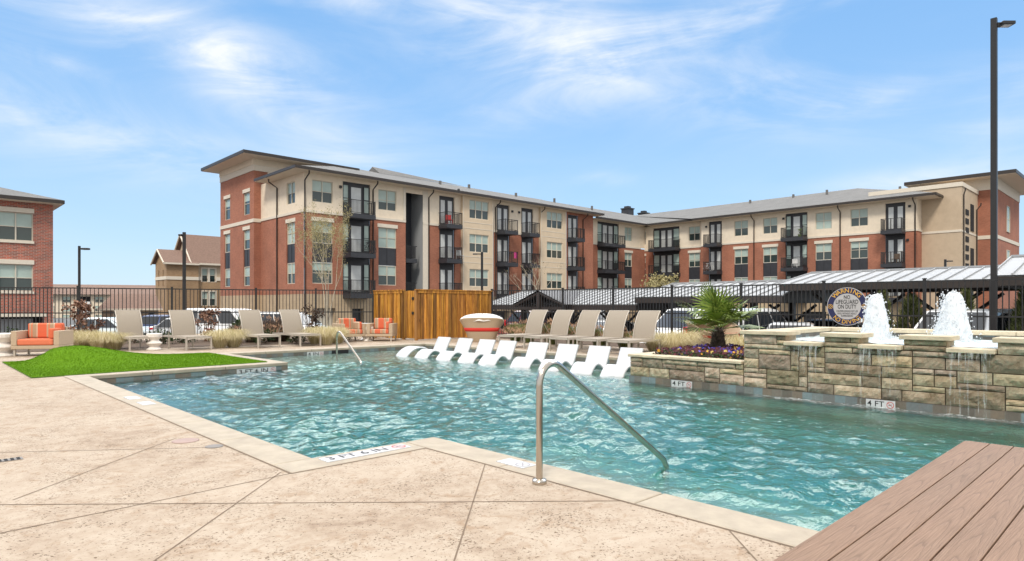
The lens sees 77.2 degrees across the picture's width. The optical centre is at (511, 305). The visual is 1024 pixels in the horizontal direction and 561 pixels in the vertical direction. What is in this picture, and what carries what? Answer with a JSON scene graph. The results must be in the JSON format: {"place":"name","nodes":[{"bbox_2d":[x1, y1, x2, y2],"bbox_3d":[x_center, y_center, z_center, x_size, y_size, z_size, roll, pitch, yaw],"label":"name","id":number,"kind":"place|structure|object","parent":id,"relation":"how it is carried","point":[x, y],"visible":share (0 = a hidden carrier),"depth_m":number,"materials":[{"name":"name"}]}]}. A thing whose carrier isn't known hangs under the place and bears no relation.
{"place":"outdoors","nodes":[
{"label":"outdoors","id":0,"kind":"place"},
{"bbox_2d":[0,187,64,332],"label":"brick building","id":1,"kind":"structure","parent":0,"point":[26,239],"depth_m":38.64,"materials":[{"name":"red"}]},
{"bbox_2d":[0,211,32,240],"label":"window","id":2,"kind":"structure","parent":1,"relation":"in","point":[16,226],"depth_m":38.38,"materials":[{"name":"beige"}]},
{"bbox_2d":[0,264,32,290],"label":"window","id":3,"kind":"structure","parent":1,"relation":"in","point":[11,275],"depth_m":38.38,"materials":[{"name":"beige"}]},
{"bbox_2d":[1,319,32,332],"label":"garage door","id":4,"kind":"structure","parent":1,"relation":"in","point":[2,320],"depth_m":38.57,"materials":[{"name":"grey"}]},
{"bbox_2d":[191,329,242,347],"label":"feather grass","id":5,"kind":"object","parent":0,"point":[220,341],"depth_m":18.70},
{"bbox_2d":[214,328,253,346],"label":"feather grass","id":6,"kind":"object","parent":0,"point":[235,342],"depth_m":19.02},
{"bbox_2d":[301,325,349,344],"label":"feather grass","id":7,"kind":"object","parent":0,"point":[327,336],"depth_m":20.11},
{"bbox_2d":[16,337,663,352],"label":"planting bed ground","id":8,"kind":"structure","parent":0,"point":[198,343],"depth_m":20.43,"materials":[{"name":"soil"}]},
{"bbox_2d":[61,299,97,332],"bbox_3d":[-13.649,0.517,20.246,1.224,1.472,0.865,0,0,28],"label":"shrub","id":9,"kind":"object","parent":8,"relation":"on","point":[85,308],"visible":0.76,"depth_m":20.16,"materials":[{"name":"brown plant"}]},
{"bbox_2d":[68,329,104,345],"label":"feather grass","id":10,"kind":"object","parent":8,"relation":"on","point":[81,342],"depth_m":18.00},
{"bbox_2d":[0,286,373,339],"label":"metal fence","id":11,"kind":"object","parent":8,"relation":"on","point":[78,288],"visible":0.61,"depth_m":22.37,"materials":[{"name":"black metal"}]},
{"bbox_2d":[195,307,221,341],"bbox_3d":[-10.380,0.664,21.890,0.838,1.215,0.920,0,0,14],"label":"shrub","id":12,"kind":"object","parent":8,"relation":"on","point":[206,314],"visible":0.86,"depth_m":21.94,"materials":[{"name":"brown plant"}]},
{"bbox_2d":[262,314,282,341],"bbox_3d":[-8.169,0.765,21.922,1.483,0.950,1.540,0,0,-44],"label":"shrub","id":13,"kind":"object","parent":8,"relation":"on","point":[273,326],"depth_m":21.64,"materials":[{"name":"plant"}]},
{"bbox_2d":[300,304,324,332],"bbox_3d":[-7.251,0.566,23.023,1.029,1.375,0.948,0,0,21],"label":"shrub","id":14,"kind":"object","parent":8,"relation":"on","point":[314,319],"visible":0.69,"depth_m":22.95,"materials":[{"name":"brown plant"}]},
{"bbox_2d":[685,317,742,346],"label":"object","id":15,"kind":"object","parent":8,"relation":"on","point":[729,331],"visible":0.13,"depth_m":17.98,"materials":[{"name":"plant"}]},
{"bbox_2d":[491,278,1023,337],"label":"metal fence","id":16,"kind":"object","parent":8,"relation":"on","point":[823,314],"visible":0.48,"depth_m":18.17,"materials":[{"name":"black metal"}]},
{"bbox_2d":[827,287,866,324],"bbox_3d":[8.633,0.025,16.522,0.027,0.980,0.980,0,0,-44],"label":"warning sign","id":17,"kind":"object","parent":16,"relation":"attached to","point":[844,305],"visible":0.97,"depth_m":16.52,"materials":[{"name":"grey"}]},
{"bbox_2d":[53,310,634,326],"bbox_3d":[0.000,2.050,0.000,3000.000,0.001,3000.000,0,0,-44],"label":"asphalt ground","id":18,"kind":"structure","parent":0,"point":[68,321],"depth_m":87.50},
{"bbox_2d":[53,284,154,317],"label":"apartment block","id":19,"kind":"structure","parent":18,"relation":"on","point":[135,291],"depth_m":108.27,"materials":[{"name":"brick"}]},
{"bbox_2d":[69,317,152,333],"bbox_3d":[-21.031,1.325,32.743,4.810,1.450,2.140,0,0,6],"label":"parked car","id":20,"kind":"object","parent":18,"relation":"on","point":[108,324],"visible":0.09,"depth_m":31.95,"materials":[{"name":"white paint"}]},
{"bbox_2d":[97,294,162,316],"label":"garage row","id":21,"kind":"object","parent":18,"relation":"on","point":[135,301],"visible":0.48,"depth_m":53.74,"materials":[{"name":"beige paint"}]},
{"bbox_2d":[178,232,185,309],"bbox_3d":[-14.361,-0.575,28.000,0.345,5.250,0.252,0,0,0],"label":"lamp post","id":22,"kind":"object","parent":18,"relation":"on","point":[183,234],"visible":0.7,"depth_m":27.95,"materials":[{"name":"black metal"}]},
{"bbox_2d":[150,234,248,314],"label":"gabled house","id":23,"kind":"structure","parent":18,"relation":"on","point":[202,262],"depth_m":80.19,"materials":[{"name":"beige brick"}]},
{"bbox_2d":[187,308,250,331],"bbox_3d":[-14.257,1.095,32.252,5.160,1.910,2.300,0,0,18],"label":"parked van","id":24,"kind":"object","parent":18,"relation":"on","point":[222,320],"visible":0.06,"depth_m":31.39,"materials":[{"name":"white paint"}]},
{"bbox_2d":[284,199,353,325],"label":"tree","id":25,"kind":"object","parent":18,"relation":"on","point":[316,233],"visible":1,"depth_m":40.61,"materials":[{"name":"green plant"}]},
{"bbox_2d":[493,288,700,328],"bbox_3d":[3.756,0.615,31.416,6.390,2.870,9.460,0,0,-44],"label":"carport","id":26,"kind":"object","parent":18,"relation":"on","point":[560,300],"visible":0.38,"depth_m":29.38,"materials":[{"name":"metal"}]},
{"bbox_2d":[639,271,679,319],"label":"tree","id":27,"kind":"object","parent":18,"relation":"on","point":[654,282],"visible":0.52,"depth_m":43.15,"materials":[{"name":"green plant"}]},
{"bbox_2d":[639,308,700,343],"bbox_3d":[6.817,1.070,24.019,5.387,1.960,2.486,0,0,-38],"label":"parked suv","id":28,"kind":"object","parent":18,"relation":"on","point":[686,311],"visible":0.02,"depth_m":23.44,"materials":[{"name":"white paint"}]},
{"bbox_2d":[633,279,835,321],"bbox_3d":[9.228,0.525,26.064,5.900,3.050,6.160,0,0,-44],"label":"carport","id":29,"kind":"object","parent":18,"relation":"on","point":[748,282],"visible":0.48,"depth_m":24.76,"materials":[{"name":"metal"}]},
{"bbox_2d":[683,308,786,345],"bbox_3d":[8.219,1.070,22.261,5.387,1.960,2.486,0,0,-44],"label":"parked suv","id":30,"kind":"object","parent":18,"relation":"on","point":[766,318],"visible":0.02,"depth_m":21.09,"materials":[{"name":"white paint"}]},
{"bbox_2d":[777,265,1018,326],"bbox_3d":[13.363,0.395,21.751,5.900,3.310,6.210,0,0,-44],"label":"carport","id":31,"kind":"object","parent":18,"relation":"on","point":[937,273],"visible":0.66,"depth_m":20.59,"materials":[{"name":"metal"}]},
{"bbox_2d":[893,291,922,328],"bbox_3d":[12.032,0.805,19.306,1.648,2.490,1.714,0,0,-44],"label":"conifer","id":32,"kind":"object","parent":18,"relation":"on","point":[910,311],"visible":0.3,"depth_m":19.19,"materials":[{"name":"green plant"}]},
{"bbox_2d":[914,308,1013,330],"bbox_3d":[12.874,1.070,18.193,5.387,1.960,2.486,0,0,-36],"label":"parked suv","id":33,"kind":"object","parent":18,"relation":"on","point":[986,319],"visible":0.02,"depth_m":17.45,"materials":[{"name":"white paint"}]},
{"bbox_2d":[990,17,1015,330],"bbox_3d":[11.574,-2.375,15.200,0.563,8.850,0.267,0,0,0],"label":"lamp post","id":34,"kind":"object","parent":18,"relation":"on","point":[995,24],"visible":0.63,"depth_m":15.17,"materials":[{"name":"black metal"}]},
{"bbox_2d":[998,254,1023,288],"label":"carport","id":35,"kind":"object","parent":18,"relation":"on","point":[1011,266],"visible":0.73,"depth_m":16.36,"materials":[{"name":"metal"}]},
{"bbox_2d":[1006,287,1023,330],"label":"conifer","id":36,"kind":"object","parent":18,"relation":"on","point":[1018,307],"visible":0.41,"depth_m":16.49,"materials":[{"name":"green plant"}]},
{"bbox_2d":[0,334,792,560],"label":"pool deck","id":37,"kind":"structure","parent":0,"point":[404,510],"depth_m":4.01,"materials":[{"name":"concrete"}]},
{"bbox_2d":[0,333,18,356],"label":"side stool","id":38,"kind":"object","parent":37,"relation":"on","point":[5,345],"visible":0.63,"depth_m":15.74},
{"bbox_2d":[11,323,72,355],"bbox_3d":[-11.845,0.849,16.195,1.060,0.800,0.790,0,0,-12],"label":"armchair","id":39,"kind":"object","parent":37,"relation":"on","point":[44,335],"visible":0.94,"depth_m":15.99,"materials":[{"name":"fabric"}]},
{"bbox_2d":[73,330,125,348],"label":"feather grass","id":40,"kind":"object","parent":37,"relation":"on","point":[96,342],"depth_m":17.67,"materials":[{"name":"plant"}]},
{"bbox_2d":[88,331,143,349],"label":"feather grass","id":41,"kind":"object","parent":37,"relation":"on","point":[114,345],"depth_m":17.92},
{"bbox_2d":[114,310,150,350],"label":"sling chaise","id":42,"kind":"object","parent":37,"relation":"on","point":[127,321],"visible":0.84,"depth_m":18.67,"materials":[{"name":"fabric"}]},
{"bbox_2d":[1,345,266,377],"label":"artificial turf","id":43,"kind":"structure","parent":37,"relation":"on","point":[69,360],"depth_m":13.14,"materials":[{"name":"green"}]},
{"bbox_2d":[146,333,161,349],"bbox_3d":[-10.099,1.019,18.100,0.400,0.460,0.400,0,0,-44],"label":"side stool","id":44,"kind":"object","parent":37,"relation":"on","point":[153,343],"visible":0.99,"depth_m":17.98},
{"bbox_2d":[163,310,211,350],"bbox_3d":[-9.445,0.691,18.629,1.920,1.115,0.700,0,0,44],"label":"sling chaise","id":45,"kind":"object","parent":37,"relation":"on","point":[182,326],"visible":1,"depth_m":18.78,"materials":[{"name":"fabric"}]},
{"bbox_2d":[236,310,280,347],"bbox_3d":[-7.815,0.691,19.569,0.700,1.115,1.920,0,0,-45],"label":"sling chaise","id":46,"kind":"object","parent":37,"relation":"on","point":[251,319],"visible":0.84,"depth_m":19.75,"materials":[{"name":"fabric"}]},
{"bbox_2d":[272,310,320,346],"bbox_3d":[-6.828,0.691,20.302,0.700,1.115,1.920,0,0,-45],"label":"sling chaise","id":47,"kind":"object","parent":37,"relation":"on","point":[291,324],"visible":0.96,"depth_m":20.45,"materials":[{"name":"fabric"}]},
{"bbox_2d":[332,318,365,340],"bbox_3d":[-5.689,0.849,22.396,0.920,0.800,0.790,0,0,-40],"label":"armchair","id":48,"kind":"object","parent":37,"relation":"on","point":[359,328],"visible":0.75,"depth_m":22.33,"materials":[{"name":"fabric"}]},
{"bbox_2d":[366,318,396,340],"bbox_3d":[-4.598,0.849,22.695,0.920,0.800,0.790,0,0,3],"label":"armchair","id":49,"kind":"object","parent":37,"relation":"on","point":[384,326],"visible":1,"depth_m":22.35,"materials":[{"name":"wicker"}]},
{"bbox_2d":[0,342,793,560],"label":"deck joints","id":50,"kind":"object","parent":37,"relation":"on","point":[730,530],"visible":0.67,"depth_m":4.08,"materials":[{"name":"brown"}]},
{"bbox_2d":[373,289,491,340],"bbox_3d":[-3.097,0.332,25.107,3.635,1.836,2.920,0,0,-44],"label":"cedar enclosure","id":51,"kind":"object","parent":37,"relation":"on","point":[417,314],"visible":0.83,"depth_m":23.74,"materials":[{"name":"brown"}]},
{"bbox_2d":[64,343,819,546],"bbox_3d":[2.459,1.281,8.200,10.660,0.074,26.427,0,0,-44],"label":"pool coping","id":52,"kind":"object","parent":37,"relation":"on","point":[290,461],"visible":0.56,"depth_m":5.28,"materials":[{"name":"concrete"}]},
{"bbox_2d":[318,444,410,462],"bbox_3d":[-1.227,1.242,5.412,0.800,0.010,0.160,0,0,-44],"label":"depth marker","id":53,"kind":"object","parent":52,"relation":"on","point":[362,453],"visible":1,"depth_m":5.37,"materials":[{"name":"grey"}]},
{"bbox_2d":[496,458,535,468],"bbox_3d":[0.031,1.242,5.046,0.150,0.010,0.300,0,0,-44],"label":"depth marker","id":54,"kind":"object","parent":52,"relation":"on","point":[516,463],"visible":0.98,"depth_m":5.03,"materials":[{"name":"grey"}]},
{"bbox_2d":[460,313,503,341],"bbox_3d":[-1.048,0.763,22.394,1.547,0.972,1.170,0,0,0],"label":"canopy daybed","id":55,"kind":"object","parent":37,"relation":"on","point":[478,327],"visible":0.96,"depth_m":21.98,"materials":[{"name":"wicker"}]},
{"bbox_2d":[498,310,549,347],"bbox_3d":[0.505,0.691,19.642,0.700,1.115,1.920,0,0,44],"label":"sling chaise","id":56,"kind":"object","parent":37,"relation":"on","point":[535,323],"visible":0.91,"depth_m":19.79,"materials":[{"name":"fabric"}]},
{"bbox_2d":[523,310,575,348],"bbox_3d":[1.239,0.691,18.877,0.700,1.115,1.920,0,0,44],"label":"sling chaise","id":57,"kind":"object","parent":37,"relation":"on","point":[560,323],"visible":0.93,"depth_m":19.04,"materials":[{"name":"fabric"}]},
{"bbox_2d":[549,310,602,350],"bbox_3d":[1.932,0.691,18.154,0.700,1.115,1.920,0,0,44],"label":"sling chaise","id":58,"kind":"object","parent":37,"relation":"on","point":[586,324],"visible":0.92,"depth_m":18.30,"materials":[{"name":"fabric"}]},
{"bbox_2d":[576,310,631,352],"bbox_3d":[2.618,0.691,17.438,0.700,1.115,1.920,0,0,44],"label":"sling chaise","id":59,"kind":"object","parent":37,"relation":"on","point":[614,325],"visible":0.91,"depth_m":17.60,"materials":[{"name":"fabric"}]},
{"bbox_2d":[606,310,661,348],"bbox_3d":[3.306,0.691,16.721,0.700,1.115,1.920,0,0,44],"label":"sling chaise","id":60,"kind":"object","parent":37,"relation":"on","point":[645,324],"visible":0.89,"depth_m":16.87,"materials":[{"name":"fabric"}]},
{"bbox_2d":[0,0,1023,289],"label":"sky","id":61,"kind":"structure","parent":0,"point":[114,111],"materials":[{"name":"blue"}]},
{"bbox_2d":[98,346,1020,412],"bbox_3d":[2.503,1.920,8.081,10.200,1.260,26.200,0,0,-44],"label":"pool basin","id":62,"kind":"object","parent":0,"point":[152,376],"visible":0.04,"depth_m":12.93,"materials":[{"name":"stone"}]},
{"bbox_2d":[415,337,450,357],"bbox_3d":[-2.206,1.240,17.483,0.520,0.728,1.050,0,0,42],"label":"ledge lounger","id":63,"kind":"object","parent":62,"relation":"on","point":[441,344],"visible":0.79,"depth_m":17.58,"materials":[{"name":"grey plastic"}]},
{"bbox_2d":[436,338,472,359],"bbox_3d":[-1.552,1.240,16.813,0.520,0.728,1.049,0,0,40],"label":"ledge lounger","id":64,"kind":"object","parent":62,"relation":"on","point":[463,345],"visible":0.77,"depth_m":16.94,"materials":[{"name":"grey plastic"}]},
{"bbox_2d":[458,339,495,362],"bbox_3d":[-0.932,1.240,16.177,0.520,0.728,1.050,0,0,38],"label":"ledge lounger","id":65,"kind":"object","parent":62,"relation":"on","point":[485,346],"visible":0.69,"depth_m":16.32,"materials":[{"name":"grey plastic"}]},
{"bbox_2d":[478,340,516,364],"bbox_3d":[-0.389,1.240,15.615,0.520,0.728,1.049,0,0,37],"label":"ledge lounger","id":66,"kind":"object","parent":62,"relation":"on","point":[505,350],"visible":0.83,"depth_m":15.73,"materials":[{"name":"grey plastic"}]},
{"bbox_2d":[510,342,548,367],"bbox_3d":[0.373,1.240,14.841,0.520,0.728,1.050,0,0,33],"label":"ledge lounger","id":67,"kind":"object","parent":62,"relation":"on","point":[536,352],"visible":0.8,"depth_m":14.99,"materials":[{"name":"grey plastic"}]},
{"bbox_2d":[538,344,578,370],"bbox_3d":[0.997,1.240,14.175,0.520,0.728,1.050,0,0,36],"label":"ledge lounger","id":68,"kind":"object","parent":62,"relation":"on","point":[565,355],"visible":0.59,"depth_m":14.39,"materials":[{"name":"grey plastic"}]},
{"bbox_2d":[570,345,610,373],"bbox_3d":[1.622,1.240,13.523,0.520,0.728,1.049,0,0,36],"label":"ledge lounger","id":69,"kind":"object","parent":62,"relation":"on","point":[597,357],"visible":0.71,"depth_m":13.67,"materials":[{"name":"grey plastic"}]},
{"bbox_2d":[600,347,643,376],"bbox_3d":[2.186,1.240,12.926,0.520,0.728,1.050,0,0,38],"label":"ledge lounger","id":70,"kind":"object","parent":62,"relation":"on","point":[621,368],"visible":0.59,"depth_m":12.91,"materials":[{"name":"grey plastic"}]},
{"bbox_2d":[628,352,744,392],"bbox_3d":[3.990,1.273,12.091,2.997,0.754,2.230,0,0,-44],"label":"stone planter","id":71,"kind":"object","parent":62,"relation":"on","point":[720,372],"visible":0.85,"depth_m":10.96,"materials":[{"name":"brown"}]},
{"bbox_2d":[651,343,744,359],"bbox_3d":[4.061,0.875,11.979,2.471,0.230,2.003,0,0,-44],"label":"flower bed","id":72,"kind":"object","parent":71,"relation":"in","point":[730,351],"visible":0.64,"depth_m":11.50,"materials":[{"name":"purple plant"}]},
{"bbox_2d":[674,279,763,348],"bbox_3d":[3.952,0.217,12.468,1.818,1.445,1.871,0,0,-44],"label":"fan palm","id":73,"kind":"object","parent":71,"relation":"in","point":[720,313],"visible":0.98,"depth_m":12.31,"materials":[{"name":"green plant"}]},
{"bbox_2d":[740,326,1023,421],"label":"stone waterfall wall","id":74,"kind":"structure","parent":62,"relation":"on","point":[919,366],"depth_m":8.78,"materials":[{"name":"brown"}]},
{"bbox_2d":[866,399,894,407],"bbox_3d":[5.034,1.350,8.763,0.010,0.115,0.360,0,0,-44],"label":"depth marker","id":75,"kind":"object","parent":74,"relation":"attached to","point":[880,403],"visible":0.99,"depth_m":8.76,"materials":[{"name":"grey"}]},
{"bbox_2d":[790,335,997,348],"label":"fountain basin water","id":76,"kind":"structure","parent":74,"relation":"in","point":[967,343],"depth_m":9.14,"materials":[{"name":"liquid"}]},
{"bbox_2d":[857,292,900,339],"bbox_3d":[5.624,0.179,9.932,0.597,0.786,0.675,0,0,-15],"label":"fountain jet","id":77,"kind":"object","parent":76,"relation":"on","point":[875,320],"visible":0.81,"depth_m":9.78},
{"bbox_2d":[926,290,981,341],"bbox_3d":[6.284,0.169,9.196,0.678,0.811,0.689,0,0,-44],"label":"fountain jet","id":78,"kind":"object","parent":76,"relation":"on","point":[952,319],"visible":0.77,"depth_m":9.05},
{"bbox_2d":[773,441,1023,560],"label":"wooden platform","id":79,"kind":"structure","parent":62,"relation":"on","point":[963,501],"depth_m":3.01,"materials":[{"name":"wood"}]},
{"bbox_2d":[110,348,1023,530],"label":"pool water","id":80,"kind":"structure","parent":0,"point":[813,465],"depth_m":7.51,"materials":[{"name":"liquid"}]},
{"bbox_2d":[532,360,668,484],"bbox_3d":[0.763,1.121,5.052,1.686,1.459,0.104,0,0,-44],"label":"pool handrail","id":81,"kind":"object","parent":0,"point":[538,479],"visible":0.93,"depth_m":4.57,"materials":[{"name":"silver metal"}]},
{"bbox_2d":[201,149,1023,327],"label":"apartment building","id":82,"kind":"structure","parent":0,"point":[401,224],"depth_m":59.66,"materials":[{"name":"beige"}]},
{"bbox_2d":[312,180,331,203],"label":"window","id":83,"kind":"structure","parent":82,"relation":"in","point":[321,190],"depth_m":49.19,"materials":[{"name":"beige"}]},
{"bbox_2d":[312,262,331,283],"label":"window","id":84,"kind":"structure","parent":82,"relation":"in","point":[316,280],"depth_m":49.14,"materials":[{"name":"beige"}]},
{"bbox_2d":[349,263,362,293],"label":"balcony door","id":85,"kind":"structure","parent":82,"relation":"in","point":[355,269],"depth_m":51.26,"materials":[{"name":"grey glass"}]},
{"bbox_2d":[349,223,362,252],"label":"balcony door","id":86,"kind":"structure","parent":82,"relation":"in","point":[355,230],"depth_m":51.26,"materials":[{"name":"grey glass"}]},
{"bbox_2d":[349,184,362,213],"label":"balcony door","id":87,"kind":"structure","parent":82,"relation":"in","point":[355,191],"depth_m":51.26,"materials":[{"name":"grey glass"}]},
{"bbox_2d":[378,189,395,210],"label":"window","id":88,"kind":"structure","parent":82,"relation":"in","point":[386,199],"depth_m":53.20,"materials":[{"name":"beige"}]},
{"bbox_2d":[378,227,395,248],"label":"window","id":89,"kind":"structure","parent":82,"relation":"in","point":[386,236],"depth_m":53.20,"materials":[{"name":"beige"}]},
{"bbox_2d":[378,265,395,285],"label":"window","id":90,"kind":"structure","parent":82,"relation":"in","point":[386,274],"depth_m":53.20,"materials":[{"name":"beige"}]},
{"bbox_2d":[439,267,452,289],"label":"balcony door","id":91,"kind":"structure","parent":82,"relation":"in","point":[445,274],"depth_m":57.55,"materials":[{"name":"grey glass"}]},
{"bbox_2d":[439,232,452,258],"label":"balcony door","id":92,"kind":"structure","parent":82,"relation":"in","point":[445,239],"depth_m":57.55,"materials":[{"name":"grey glass"}]},
{"bbox_2d":[439,197,452,223],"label":"balcony door","id":93,"kind":"structure","parent":82,"relation":"in","point":[445,204],"depth_m":57.48,"materials":[{"name":"grey glass"}]},
{"bbox_2d":[470,200,487,219],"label":"window","id":94,"kind":"structure","parent":82,"relation":"in","point":[478,209],"depth_m":59.83,"materials":[{"name":"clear glass"}]},
{"bbox_2d":[470,234,487,252],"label":"window","id":95,"kind":"structure","parent":82,"relation":"in","point":[478,243],"depth_m":59.83,"materials":[{"name":"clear glass"}]},
{"bbox_2d":[470,269,487,286],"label":"window","id":96,"kind":"structure","parent":82,"relation":"in","point":[475,274],"depth_m":59.74,"materials":[{"name":"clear glass"}]},
{"bbox_2d":[497,270,507,295],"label":"balcony door","id":97,"kind":"structure","parent":82,"relation":"in","point":[502,279],"depth_m":62.21,"materials":[{"name":"grey glass"}]},
{"bbox_2d":[497,238,507,262],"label":"balcony door","id":98,"kind":"structure","parent":82,"relation":"in","point":[502,243],"depth_m":62.21,"materials":[{"name":"grey glass"}]},
{"bbox_2d":[497,206,507,230],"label":"balcony door","id":99,"kind":"structure","parent":82,"relation":"in","point":[502,212],"depth_m":62.21,"materials":[{"name":"grey glass"}]},
{"bbox_2d":[547,211,561,228],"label":"window","id":100,"kind":"structure","parent":82,"relation":"in","point":[554,219],"depth_m":67.10,"materials":[{"name":"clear glass"}]},
{"bbox_2d":[547,242,561,258],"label":"window","id":101,"kind":"structure","parent":82,"relation":"in","point":[554,250],"depth_m":67.10,"materials":[{"name":"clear glass"}]},
{"bbox_2d":[547,273,561,288],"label":"window","id":102,"kind":"structure","parent":82,"relation":"in","point":[556,283],"depth_m":67.10,"materials":[{"name":"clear glass"}]},
{"bbox_2d":[710,222,721,243],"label":"balcony door","id":103,"kind":"structure","parent":82,"relation":"in","point":[715,228],"depth_m":72.86,"materials":[{"name":"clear glass"}]},
{"bbox_2d":[763,217,776,233],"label":"window","id":104,"kind":"structure","parent":82,"relation":"in","point":[769,224],"depth_m":68.36,"materials":[{"name":"beige"}]},
{"bbox_2d":[763,247,776,262],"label":"window","id":105,"kind":"structure","parent":82,"relation":"in","point":[769,253],"depth_m":68.23,"materials":[{"name":"beige"}]},
{"bbox_2d":[816,212,831,229],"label":"window","id":106,"kind":"structure","parent":82,"relation":"in","point":[823,220],"depth_m":64.31,"materials":[{"name":"beige"}]},
{"bbox_2d":[816,243,831,260],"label":"window","id":107,"kind":"structure","parent":82,"relation":"in","point":[823,251],"depth_m":64.31,"materials":[{"name":"beige"}]},
{"bbox_2d":[851,208,867,226],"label":"window","id":108,"kind":"structure","parent":82,"relation":"in","point":[859,217],"depth_m":61.91,"materials":[{"name":"beige"}]},
{"bbox_2d":[851,241,867,258],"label":"window","id":109,"kind":"structure","parent":82,"relation":"in","point":[859,249],"depth_m":61.91,"materials":[{"name":"beige"}]},
{"bbox_2d":[886,237,904,262],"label":"balcony door","id":110,"kind":"structure","parent":82,"relation":"in","point":[892,244],"depth_m":59.71,"materials":[{"name":"grey glass"}]},
{"bbox_2d":[886,204,904,229],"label":"balcony door","id":111,"kind":"structure","parent":82,"relation":"in","point":[892,211],"depth_m":59.71,"materials":[{"name":"grey glass"}]},
{"bbox_2d":[641,331,698,347],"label":"feather grass","id":112,"kind":"object","parent":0,"point":[669,341],"depth_m":16.38,"materials":[{"name":"plant"}]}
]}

